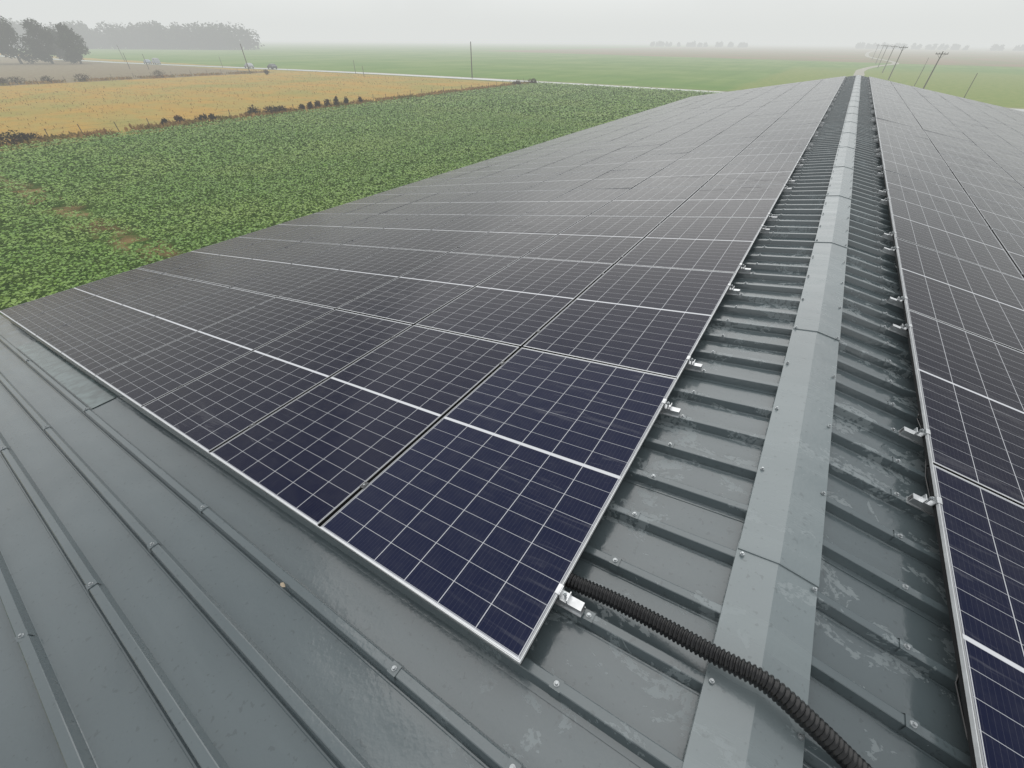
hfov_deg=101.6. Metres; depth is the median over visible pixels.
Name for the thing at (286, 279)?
solar panel
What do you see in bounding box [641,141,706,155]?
solar panel
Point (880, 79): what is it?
solar panel
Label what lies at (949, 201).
solar panel
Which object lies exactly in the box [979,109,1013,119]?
solar panel
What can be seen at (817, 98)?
solar panel
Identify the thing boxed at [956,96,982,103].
solar panel
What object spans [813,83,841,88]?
solar panel
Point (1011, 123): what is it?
solar panel
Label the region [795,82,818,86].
solar panel
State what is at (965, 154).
solar panel
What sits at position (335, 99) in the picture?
shrub
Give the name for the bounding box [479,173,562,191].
solar panel
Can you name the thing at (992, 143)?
solar panel
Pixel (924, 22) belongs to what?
sky
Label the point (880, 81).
solar panel
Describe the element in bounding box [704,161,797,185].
solar panel
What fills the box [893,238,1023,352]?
solar panel
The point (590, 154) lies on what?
solar panel
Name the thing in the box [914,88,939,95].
solar panel
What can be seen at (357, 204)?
solar panel
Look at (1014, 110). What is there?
solar panel
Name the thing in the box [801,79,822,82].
solar panel
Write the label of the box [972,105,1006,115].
solar panel
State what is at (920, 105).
solar panel
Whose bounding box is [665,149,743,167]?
solar panel
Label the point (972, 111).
solar panel
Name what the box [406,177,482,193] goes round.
solar panel
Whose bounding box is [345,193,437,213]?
solar panel
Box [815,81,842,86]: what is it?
solar panel
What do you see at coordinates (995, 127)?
solar panel
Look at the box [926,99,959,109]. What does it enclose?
solar panel
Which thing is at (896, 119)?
solar panel
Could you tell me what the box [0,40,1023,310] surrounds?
ground
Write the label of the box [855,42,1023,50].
distant tree line
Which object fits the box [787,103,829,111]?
solar panel
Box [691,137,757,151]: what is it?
solar panel
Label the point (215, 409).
solar panel
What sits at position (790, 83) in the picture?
solar panel
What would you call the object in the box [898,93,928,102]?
solar panel
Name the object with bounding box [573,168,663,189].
solar panel
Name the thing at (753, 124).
solar panel
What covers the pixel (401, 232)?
solar panel
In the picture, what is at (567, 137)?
solar panel
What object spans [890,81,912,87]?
solar panel
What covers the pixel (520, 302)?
solar panel
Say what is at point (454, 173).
solar panel
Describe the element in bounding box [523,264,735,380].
solar panel
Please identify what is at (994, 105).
solar panel
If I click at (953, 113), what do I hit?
solar panel
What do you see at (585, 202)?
solar panel
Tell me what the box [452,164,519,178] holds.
solar panel
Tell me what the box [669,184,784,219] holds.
solar panel
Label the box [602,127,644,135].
solar panel
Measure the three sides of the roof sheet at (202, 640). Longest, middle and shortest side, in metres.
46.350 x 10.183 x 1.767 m
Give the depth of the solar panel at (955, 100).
21.45 m
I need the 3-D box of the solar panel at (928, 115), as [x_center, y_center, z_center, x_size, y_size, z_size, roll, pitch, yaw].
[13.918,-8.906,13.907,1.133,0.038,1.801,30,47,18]
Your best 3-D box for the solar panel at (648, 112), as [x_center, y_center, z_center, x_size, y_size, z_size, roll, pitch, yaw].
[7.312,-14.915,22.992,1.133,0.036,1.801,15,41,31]
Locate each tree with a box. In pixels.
[0,16,38,63]
[18,18,56,63]
[44,27,71,61]
[53,22,90,63]
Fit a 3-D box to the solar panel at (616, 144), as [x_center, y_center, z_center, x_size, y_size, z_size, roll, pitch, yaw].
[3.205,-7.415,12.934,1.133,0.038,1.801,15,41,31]
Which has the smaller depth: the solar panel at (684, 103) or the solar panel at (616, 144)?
the solar panel at (616, 144)
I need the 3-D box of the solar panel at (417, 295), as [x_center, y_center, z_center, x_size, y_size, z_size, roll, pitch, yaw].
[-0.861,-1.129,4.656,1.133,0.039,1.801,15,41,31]
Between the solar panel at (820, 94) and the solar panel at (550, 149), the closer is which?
the solar panel at (550, 149)
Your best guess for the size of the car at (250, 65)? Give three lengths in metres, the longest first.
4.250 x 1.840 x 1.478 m
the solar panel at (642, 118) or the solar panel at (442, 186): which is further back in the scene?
the solar panel at (642, 118)
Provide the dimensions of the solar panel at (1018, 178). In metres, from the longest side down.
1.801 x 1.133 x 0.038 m
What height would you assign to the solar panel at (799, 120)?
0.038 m
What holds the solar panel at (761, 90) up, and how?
attached to the panel mounting
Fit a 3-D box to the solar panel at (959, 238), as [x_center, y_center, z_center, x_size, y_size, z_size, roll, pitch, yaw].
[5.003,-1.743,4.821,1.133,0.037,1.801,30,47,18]
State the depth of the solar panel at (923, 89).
24.17 m
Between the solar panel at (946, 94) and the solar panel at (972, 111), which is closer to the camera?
the solar panel at (972, 111)
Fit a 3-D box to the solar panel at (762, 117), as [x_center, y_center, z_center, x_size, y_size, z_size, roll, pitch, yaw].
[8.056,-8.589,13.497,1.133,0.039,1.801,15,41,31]
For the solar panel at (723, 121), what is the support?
attached to the panel mounting
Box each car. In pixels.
[244,63,253,67]
[267,64,276,68]
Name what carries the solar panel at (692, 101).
attached to the panel mounting
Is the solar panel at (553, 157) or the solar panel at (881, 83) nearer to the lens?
the solar panel at (553, 157)
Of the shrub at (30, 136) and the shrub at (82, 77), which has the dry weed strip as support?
the shrub at (82, 77)
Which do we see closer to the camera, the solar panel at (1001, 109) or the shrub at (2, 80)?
the solar panel at (1001, 109)
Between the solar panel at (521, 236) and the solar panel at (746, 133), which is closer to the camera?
the solar panel at (521, 236)
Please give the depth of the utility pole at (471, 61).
120.42 m
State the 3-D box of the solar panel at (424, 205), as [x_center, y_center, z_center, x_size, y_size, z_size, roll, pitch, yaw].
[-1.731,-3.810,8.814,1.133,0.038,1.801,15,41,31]
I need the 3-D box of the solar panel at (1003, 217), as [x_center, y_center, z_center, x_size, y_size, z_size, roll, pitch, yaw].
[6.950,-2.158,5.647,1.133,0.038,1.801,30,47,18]
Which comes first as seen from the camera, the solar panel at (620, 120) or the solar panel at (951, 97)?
the solar panel at (620, 120)
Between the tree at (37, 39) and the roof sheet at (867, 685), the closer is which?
the roof sheet at (867, 685)
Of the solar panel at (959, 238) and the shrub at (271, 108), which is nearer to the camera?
the solar panel at (959, 238)
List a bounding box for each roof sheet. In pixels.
[0,76,855,767]
[803,76,971,767]
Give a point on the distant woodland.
(152, 35)
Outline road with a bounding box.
[3,56,1023,111]
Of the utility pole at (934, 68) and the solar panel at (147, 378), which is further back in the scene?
the utility pole at (934, 68)
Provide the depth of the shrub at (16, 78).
96.25 m
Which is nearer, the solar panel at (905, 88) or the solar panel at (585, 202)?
the solar panel at (585, 202)
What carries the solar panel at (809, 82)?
attached to the panel mounting
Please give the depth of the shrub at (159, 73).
114.19 m
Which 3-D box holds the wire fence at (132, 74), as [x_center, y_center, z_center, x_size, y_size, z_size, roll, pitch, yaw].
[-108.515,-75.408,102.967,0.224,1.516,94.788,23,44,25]
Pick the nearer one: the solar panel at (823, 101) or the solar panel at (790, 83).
the solar panel at (823, 101)
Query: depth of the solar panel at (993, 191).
6.84 m
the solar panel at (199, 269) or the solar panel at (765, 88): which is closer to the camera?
the solar panel at (199, 269)
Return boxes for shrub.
[0,77,8,83]
[0,130,24,145]
[7,76,26,83]
[14,132,45,140]
[40,75,53,81]
[74,73,90,80]
[153,70,165,77]
[173,115,184,121]
[195,114,208,119]
[208,113,216,119]
[247,104,260,112]
[262,105,278,112]
[275,105,286,110]
[306,101,312,108]
[314,100,320,106]
[323,99,330,105]
[333,96,338,104]
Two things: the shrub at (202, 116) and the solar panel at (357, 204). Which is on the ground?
the shrub at (202, 116)
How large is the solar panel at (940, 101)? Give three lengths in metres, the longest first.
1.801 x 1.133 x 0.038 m
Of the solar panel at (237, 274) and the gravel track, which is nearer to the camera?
the solar panel at (237, 274)
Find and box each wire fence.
[3,68,253,84]
[9,78,523,137]
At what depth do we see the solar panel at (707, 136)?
11.68 m
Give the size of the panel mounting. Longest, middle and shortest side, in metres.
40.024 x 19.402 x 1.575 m
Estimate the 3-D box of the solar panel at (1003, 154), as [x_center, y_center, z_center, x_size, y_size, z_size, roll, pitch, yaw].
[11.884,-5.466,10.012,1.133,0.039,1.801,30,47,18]
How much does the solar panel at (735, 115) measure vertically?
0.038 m
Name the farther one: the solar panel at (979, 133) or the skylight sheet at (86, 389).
the solar panel at (979, 133)
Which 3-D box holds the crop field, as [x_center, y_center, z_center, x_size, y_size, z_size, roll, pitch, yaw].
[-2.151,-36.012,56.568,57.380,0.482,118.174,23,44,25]
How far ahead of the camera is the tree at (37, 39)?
166.29 m
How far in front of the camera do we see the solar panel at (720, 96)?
26.50 m
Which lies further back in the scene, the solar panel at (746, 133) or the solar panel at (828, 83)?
the solar panel at (828, 83)
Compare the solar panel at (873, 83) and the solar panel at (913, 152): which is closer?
the solar panel at (913, 152)
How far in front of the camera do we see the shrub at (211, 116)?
55.16 m
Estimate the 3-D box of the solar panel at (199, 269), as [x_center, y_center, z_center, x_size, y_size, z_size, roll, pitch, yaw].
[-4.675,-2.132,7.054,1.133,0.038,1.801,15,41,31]
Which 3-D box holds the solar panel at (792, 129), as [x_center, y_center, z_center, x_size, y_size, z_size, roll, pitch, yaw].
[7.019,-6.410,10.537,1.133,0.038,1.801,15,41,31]
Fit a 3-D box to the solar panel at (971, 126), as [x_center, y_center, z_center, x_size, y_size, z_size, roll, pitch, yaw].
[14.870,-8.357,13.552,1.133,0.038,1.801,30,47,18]
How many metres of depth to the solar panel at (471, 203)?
8.13 m
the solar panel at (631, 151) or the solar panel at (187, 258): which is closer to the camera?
the solar panel at (187, 258)
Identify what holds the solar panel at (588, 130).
attached to the panel mounting
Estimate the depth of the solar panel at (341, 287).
5.13 m
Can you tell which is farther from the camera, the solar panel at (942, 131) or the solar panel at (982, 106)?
the solar panel at (982, 106)
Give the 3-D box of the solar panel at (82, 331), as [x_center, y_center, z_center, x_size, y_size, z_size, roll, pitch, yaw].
[-4.717,-0.918,5.274,1.133,0.038,1.801,15,41,31]
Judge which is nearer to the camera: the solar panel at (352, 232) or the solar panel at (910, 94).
the solar panel at (352, 232)
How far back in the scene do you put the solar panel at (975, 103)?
22.26 m
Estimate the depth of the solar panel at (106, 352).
4.55 m
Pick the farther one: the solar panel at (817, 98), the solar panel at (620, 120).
the solar panel at (620, 120)
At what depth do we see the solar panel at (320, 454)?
2.67 m
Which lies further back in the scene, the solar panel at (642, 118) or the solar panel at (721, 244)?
the solar panel at (642, 118)
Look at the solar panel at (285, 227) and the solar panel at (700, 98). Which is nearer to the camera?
the solar panel at (285, 227)
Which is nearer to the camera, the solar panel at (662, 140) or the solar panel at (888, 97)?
the solar panel at (662, 140)
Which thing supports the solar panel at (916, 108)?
attached to the panel mounting
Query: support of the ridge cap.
on the roof sheet at (202, 640)
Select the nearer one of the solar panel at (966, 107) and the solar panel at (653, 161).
the solar panel at (653, 161)
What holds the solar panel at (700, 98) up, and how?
attached to the panel mounting
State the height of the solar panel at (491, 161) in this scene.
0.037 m
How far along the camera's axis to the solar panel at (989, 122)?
15.54 m
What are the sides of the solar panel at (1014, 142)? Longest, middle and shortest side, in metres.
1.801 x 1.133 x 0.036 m
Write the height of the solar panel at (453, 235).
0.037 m
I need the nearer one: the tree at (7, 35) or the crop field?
the crop field
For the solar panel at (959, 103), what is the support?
attached to the panel mounting
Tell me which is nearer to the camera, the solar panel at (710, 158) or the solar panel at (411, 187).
the solar panel at (710, 158)
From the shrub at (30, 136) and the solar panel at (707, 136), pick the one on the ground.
the shrub at (30, 136)
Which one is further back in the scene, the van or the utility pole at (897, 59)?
the van
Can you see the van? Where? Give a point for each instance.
(155, 60)
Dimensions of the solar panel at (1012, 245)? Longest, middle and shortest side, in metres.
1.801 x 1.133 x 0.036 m
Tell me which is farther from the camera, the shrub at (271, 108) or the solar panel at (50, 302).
the shrub at (271, 108)
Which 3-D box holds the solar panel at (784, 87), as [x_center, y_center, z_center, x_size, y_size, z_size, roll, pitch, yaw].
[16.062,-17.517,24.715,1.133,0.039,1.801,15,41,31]
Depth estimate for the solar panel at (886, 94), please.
17.77 m
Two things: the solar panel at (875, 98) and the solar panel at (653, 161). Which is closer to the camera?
the solar panel at (653, 161)
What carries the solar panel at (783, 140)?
attached to the panel mounting
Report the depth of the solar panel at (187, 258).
7.56 m
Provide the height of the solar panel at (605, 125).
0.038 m
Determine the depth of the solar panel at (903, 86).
23.38 m
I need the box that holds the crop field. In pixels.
[0,82,720,307]
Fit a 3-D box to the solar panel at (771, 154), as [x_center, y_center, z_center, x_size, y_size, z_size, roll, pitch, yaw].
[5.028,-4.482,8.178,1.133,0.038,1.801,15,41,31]
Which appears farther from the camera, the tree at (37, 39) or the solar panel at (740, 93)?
the tree at (37, 39)
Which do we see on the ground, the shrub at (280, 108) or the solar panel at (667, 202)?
the shrub at (280, 108)
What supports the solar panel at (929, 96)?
attached to the panel mounting
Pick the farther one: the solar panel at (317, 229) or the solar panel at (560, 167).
the solar panel at (560, 167)
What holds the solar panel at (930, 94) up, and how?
attached to the panel mounting
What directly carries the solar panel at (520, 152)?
attached to the panel mounting
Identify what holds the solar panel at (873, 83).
attached to the panel mounting
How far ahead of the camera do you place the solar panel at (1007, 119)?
17.56 m
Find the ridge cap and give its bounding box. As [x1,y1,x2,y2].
[682,75,860,767]
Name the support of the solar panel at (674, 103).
attached to the panel mounting
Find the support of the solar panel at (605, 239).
attached to the panel mounting
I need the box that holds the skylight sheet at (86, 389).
[17,340,116,407]
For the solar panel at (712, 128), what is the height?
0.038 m
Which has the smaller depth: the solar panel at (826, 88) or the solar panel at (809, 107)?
the solar panel at (809, 107)
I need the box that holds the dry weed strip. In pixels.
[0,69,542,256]
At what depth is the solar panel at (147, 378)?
3.93 m
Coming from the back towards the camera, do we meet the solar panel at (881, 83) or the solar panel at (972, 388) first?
the solar panel at (881, 83)
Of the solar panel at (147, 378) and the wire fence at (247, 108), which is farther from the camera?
the wire fence at (247, 108)
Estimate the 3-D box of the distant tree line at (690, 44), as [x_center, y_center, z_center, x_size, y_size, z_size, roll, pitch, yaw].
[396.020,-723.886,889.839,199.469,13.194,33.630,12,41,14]
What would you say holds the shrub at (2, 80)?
on the ground
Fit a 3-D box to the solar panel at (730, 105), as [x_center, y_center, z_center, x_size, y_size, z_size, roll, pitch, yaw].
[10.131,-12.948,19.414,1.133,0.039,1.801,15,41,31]
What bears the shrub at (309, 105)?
on the ground
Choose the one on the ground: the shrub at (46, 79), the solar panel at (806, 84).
the shrub at (46, 79)
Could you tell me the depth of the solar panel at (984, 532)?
1.54 m
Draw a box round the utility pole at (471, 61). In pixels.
[470,42,472,77]
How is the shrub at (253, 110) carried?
on the ground
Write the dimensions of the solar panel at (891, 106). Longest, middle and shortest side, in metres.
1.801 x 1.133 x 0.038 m
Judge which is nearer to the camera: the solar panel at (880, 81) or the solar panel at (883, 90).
the solar panel at (883, 90)
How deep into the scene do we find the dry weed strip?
68.30 m
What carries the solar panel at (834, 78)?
attached to the panel mounting
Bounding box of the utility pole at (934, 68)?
[923,51,948,88]
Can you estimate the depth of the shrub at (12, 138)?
41.52 m
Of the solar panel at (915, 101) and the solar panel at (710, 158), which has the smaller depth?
the solar panel at (710, 158)
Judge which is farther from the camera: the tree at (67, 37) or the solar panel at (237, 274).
the tree at (67, 37)
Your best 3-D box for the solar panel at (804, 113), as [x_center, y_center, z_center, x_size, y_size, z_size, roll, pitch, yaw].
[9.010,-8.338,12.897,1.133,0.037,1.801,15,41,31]
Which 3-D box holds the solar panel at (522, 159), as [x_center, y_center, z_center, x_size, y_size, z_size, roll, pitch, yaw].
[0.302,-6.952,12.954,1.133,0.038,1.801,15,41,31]
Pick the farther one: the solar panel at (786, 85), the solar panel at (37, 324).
the solar panel at (786, 85)
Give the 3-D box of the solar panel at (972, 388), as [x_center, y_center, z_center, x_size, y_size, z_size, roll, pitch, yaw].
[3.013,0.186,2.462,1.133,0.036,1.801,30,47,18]
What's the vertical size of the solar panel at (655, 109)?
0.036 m
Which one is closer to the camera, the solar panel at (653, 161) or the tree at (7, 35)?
the solar panel at (653, 161)
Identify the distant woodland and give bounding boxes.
[6,18,264,49]
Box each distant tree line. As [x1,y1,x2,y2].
[650,41,747,46]
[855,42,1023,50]
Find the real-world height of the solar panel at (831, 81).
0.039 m
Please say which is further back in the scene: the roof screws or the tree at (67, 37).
the tree at (67, 37)
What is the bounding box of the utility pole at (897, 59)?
[888,46,907,79]
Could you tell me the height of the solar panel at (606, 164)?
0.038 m
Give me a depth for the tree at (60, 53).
184.12 m
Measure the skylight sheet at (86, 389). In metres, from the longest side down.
2.950 x 0.499 x 0.186 m
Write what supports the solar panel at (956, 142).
attached to the panel mounting
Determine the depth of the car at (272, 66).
149.74 m
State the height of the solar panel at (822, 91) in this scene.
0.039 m
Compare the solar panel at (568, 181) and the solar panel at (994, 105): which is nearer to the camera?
the solar panel at (568, 181)
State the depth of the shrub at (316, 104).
64.48 m
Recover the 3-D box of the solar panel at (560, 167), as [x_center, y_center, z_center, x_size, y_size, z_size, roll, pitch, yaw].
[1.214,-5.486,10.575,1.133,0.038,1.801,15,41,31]
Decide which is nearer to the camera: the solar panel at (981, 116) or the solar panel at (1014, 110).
the solar panel at (981, 116)
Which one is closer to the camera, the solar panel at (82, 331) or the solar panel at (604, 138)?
the solar panel at (82, 331)
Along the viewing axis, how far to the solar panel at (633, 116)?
21.76 m
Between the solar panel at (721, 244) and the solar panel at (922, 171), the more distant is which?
the solar panel at (922, 171)
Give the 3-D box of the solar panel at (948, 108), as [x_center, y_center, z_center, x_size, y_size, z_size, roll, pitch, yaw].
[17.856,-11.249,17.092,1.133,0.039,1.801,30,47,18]
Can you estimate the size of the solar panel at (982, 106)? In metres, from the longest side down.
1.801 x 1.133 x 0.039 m
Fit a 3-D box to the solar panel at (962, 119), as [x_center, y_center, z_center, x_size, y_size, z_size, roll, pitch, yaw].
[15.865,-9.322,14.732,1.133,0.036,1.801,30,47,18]
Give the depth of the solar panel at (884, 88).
20.14 m
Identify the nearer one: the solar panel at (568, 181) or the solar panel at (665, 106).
the solar panel at (568, 181)
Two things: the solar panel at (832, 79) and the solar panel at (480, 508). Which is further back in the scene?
the solar panel at (832, 79)
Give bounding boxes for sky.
[0,0,1023,45]
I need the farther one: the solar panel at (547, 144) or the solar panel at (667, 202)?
the solar panel at (547, 144)
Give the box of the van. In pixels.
[152,58,160,63]
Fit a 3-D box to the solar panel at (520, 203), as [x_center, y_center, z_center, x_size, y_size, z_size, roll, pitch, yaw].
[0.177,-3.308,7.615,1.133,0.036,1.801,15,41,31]
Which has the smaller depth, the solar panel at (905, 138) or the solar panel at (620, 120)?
the solar panel at (905, 138)
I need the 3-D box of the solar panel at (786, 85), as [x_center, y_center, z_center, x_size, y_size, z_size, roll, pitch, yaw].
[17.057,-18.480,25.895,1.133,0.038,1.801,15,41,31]
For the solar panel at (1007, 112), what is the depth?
20.75 m
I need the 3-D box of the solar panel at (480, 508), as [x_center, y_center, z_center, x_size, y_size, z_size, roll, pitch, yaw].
[0.051,0.338,2.277,1.133,0.037,1.801,15,41,31]
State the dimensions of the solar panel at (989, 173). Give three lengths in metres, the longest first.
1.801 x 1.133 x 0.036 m
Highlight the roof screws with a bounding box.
[0,77,920,767]
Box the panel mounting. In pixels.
[0,76,1023,767]
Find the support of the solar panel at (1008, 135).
attached to the panel mounting
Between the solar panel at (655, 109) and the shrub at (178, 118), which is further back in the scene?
the shrub at (178, 118)
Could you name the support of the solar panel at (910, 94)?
attached to the panel mounting
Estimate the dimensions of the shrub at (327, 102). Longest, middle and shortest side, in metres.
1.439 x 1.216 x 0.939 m
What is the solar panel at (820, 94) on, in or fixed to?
attached to the panel mounting
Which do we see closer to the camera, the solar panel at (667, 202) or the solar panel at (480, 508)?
the solar panel at (480, 508)
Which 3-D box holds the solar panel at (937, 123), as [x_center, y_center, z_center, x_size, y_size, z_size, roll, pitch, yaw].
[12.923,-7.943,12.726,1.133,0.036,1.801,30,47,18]
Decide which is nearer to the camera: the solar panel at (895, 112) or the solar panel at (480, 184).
the solar panel at (480, 184)
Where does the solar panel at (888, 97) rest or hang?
attached to the panel mounting
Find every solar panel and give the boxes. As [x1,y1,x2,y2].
[0,268,161,323]
[16,274,190,334]
[36,280,229,351]
[61,288,274,376]
[95,297,334,409]
[138,237,265,273]
[142,309,411,454]
[164,239,298,279]
[194,242,339,287]
[210,325,519,528]
[232,245,388,296]
[239,213,341,238]
[269,214,377,241]
[278,248,446,309]
[302,214,416,244]
[317,194,402,213]
[321,348,675,664]
[337,252,519,325]
[343,214,464,247]
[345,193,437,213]
[375,179,448,194]
[382,192,475,214]
[391,215,518,252]
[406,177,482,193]
[415,257,612,348]
[422,191,519,214]
[424,166,487,179]
[440,175,520,192]
[451,215,586,257]
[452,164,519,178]
[462,156,517,167]
[467,190,570,215]
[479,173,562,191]
[486,162,554,176]
[491,153,550,165]
[495,147,545,157]
[523,151,581,163]
[523,159,594,174]
[523,171,608,190]
[523,188,630,215]
[523,216,666,265]
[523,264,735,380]
[524,139,570,148]
[525,144,575,154]
[546,133,588,141]
[557,147,621,161]
[565,156,638,172]
[569,127,606,134]
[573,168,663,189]
[580,134,626,143]
[588,122,621,128]
[588,138,642,149]
[589,186,700,217]
[597,144,661,158]
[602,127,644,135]
[604,118,633,123]
[611,153,687,170]
[616,217,765,275]
[617,114,646,119]
[623,135,679,147]
[625,115,658,121]
[630,110,658,115]
[633,165,725,187]
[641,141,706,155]
[643,107,667,111]
[653,104,676,108]
[662,101,685,105]
[665,131,722,143]
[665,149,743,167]
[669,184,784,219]
[671,101,697,106]
[680,99,703,103]
[683,123,734,134]
[689,96,711,100]
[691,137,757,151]
[699,117,744,126]
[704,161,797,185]
[710,94,730,97]
[710,127,768,139]
[712,111,754,119]
[713,102,745,108]
[725,119,777,130]
[727,145,806,164]
[728,91,751,95]
[737,113,784,122]
[745,132,813,148]
[750,89,771,92]
[754,86,776,90]
[759,123,818,136]
[770,115,823,126]
[772,85,795,89]
[776,84,797,87]
[779,108,826,118]
[780,82,800,85]
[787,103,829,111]
[793,98,832,106]
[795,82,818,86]
[798,81,820,84]
[798,94,834,101]
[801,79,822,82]
[803,91,836,97]
[806,88,837,94]
[810,86,839,91]
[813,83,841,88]
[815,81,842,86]
[819,79,843,83]
[821,78,844,81]
[823,76,844,79]
[870,77,890,82]
[870,78,891,84]
[870,80,893,86]
[870,84,897,92]
[871,82,895,89]
[871,86,899,95]
[871,89,901,98]
[872,92,904,103]
[872,96,907,107]
[873,100,911,113]
[873,105,916,120]
[874,111,921,128]
[875,118,929,139]
[877,126,937,151]
[878,137,949,169]
[881,151,964,192]
[883,170,988,226]
[888,196,1023,279]
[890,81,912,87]
[891,83,914,89]
[893,85,917,92]
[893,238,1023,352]
[896,90,924,98]
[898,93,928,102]
[900,96,933,106]
[903,100,938,111]
[904,310,1023,506]
[906,104,945,117]
[909,109,952,123]
[912,86,934,92]
[913,115,960,131]
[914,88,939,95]
[917,91,943,98]
[918,121,971,141]
[919,93,947,101]
[923,96,953,105]
[924,130,985,153]
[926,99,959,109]
[927,465,1023,767]
[930,140,1002,169]
[931,103,966,114]
[934,91,959,98]
[935,107,975,120]
[938,94,964,101]
[939,153,1023,189]
[941,96,969,104]
[941,112,983,126]
[945,99,976,108]
[947,118,995,134]
[951,103,983,112]
[951,170,1023,209]
[955,106,992,117]
[955,125,1008,143]
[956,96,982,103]
[962,99,990,107]
[963,111,1000,122]
[963,133,1023,154]
[967,102,996,110]
[967,194,1023,237]
[970,116,1012,129]
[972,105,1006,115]
[974,143,1023,163]
[978,121,1023,136]
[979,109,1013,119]
[981,102,1008,109]
[986,113,1023,124]
[987,105,1016,113]
[987,128,1023,141]
[988,155,1023,174]
[990,228,1023,277]
[993,108,1023,116]
[994,118,1023,127]
[999,136,1023,147]
[1004,107,1023,112]
[1005,171,1023,187]
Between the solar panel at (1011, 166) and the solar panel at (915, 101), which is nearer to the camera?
the solar panel at (1011, 166)
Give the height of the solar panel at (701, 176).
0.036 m
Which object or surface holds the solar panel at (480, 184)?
attached to the panel mounting
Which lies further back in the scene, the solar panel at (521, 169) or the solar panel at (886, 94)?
the solar panel at (886, 94)
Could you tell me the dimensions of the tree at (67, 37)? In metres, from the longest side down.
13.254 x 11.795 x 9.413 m
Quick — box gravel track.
[853,49,898,75]
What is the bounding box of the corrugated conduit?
[564,573,871,767]
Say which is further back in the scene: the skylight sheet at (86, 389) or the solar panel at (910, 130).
the solar panel at (910, 130)

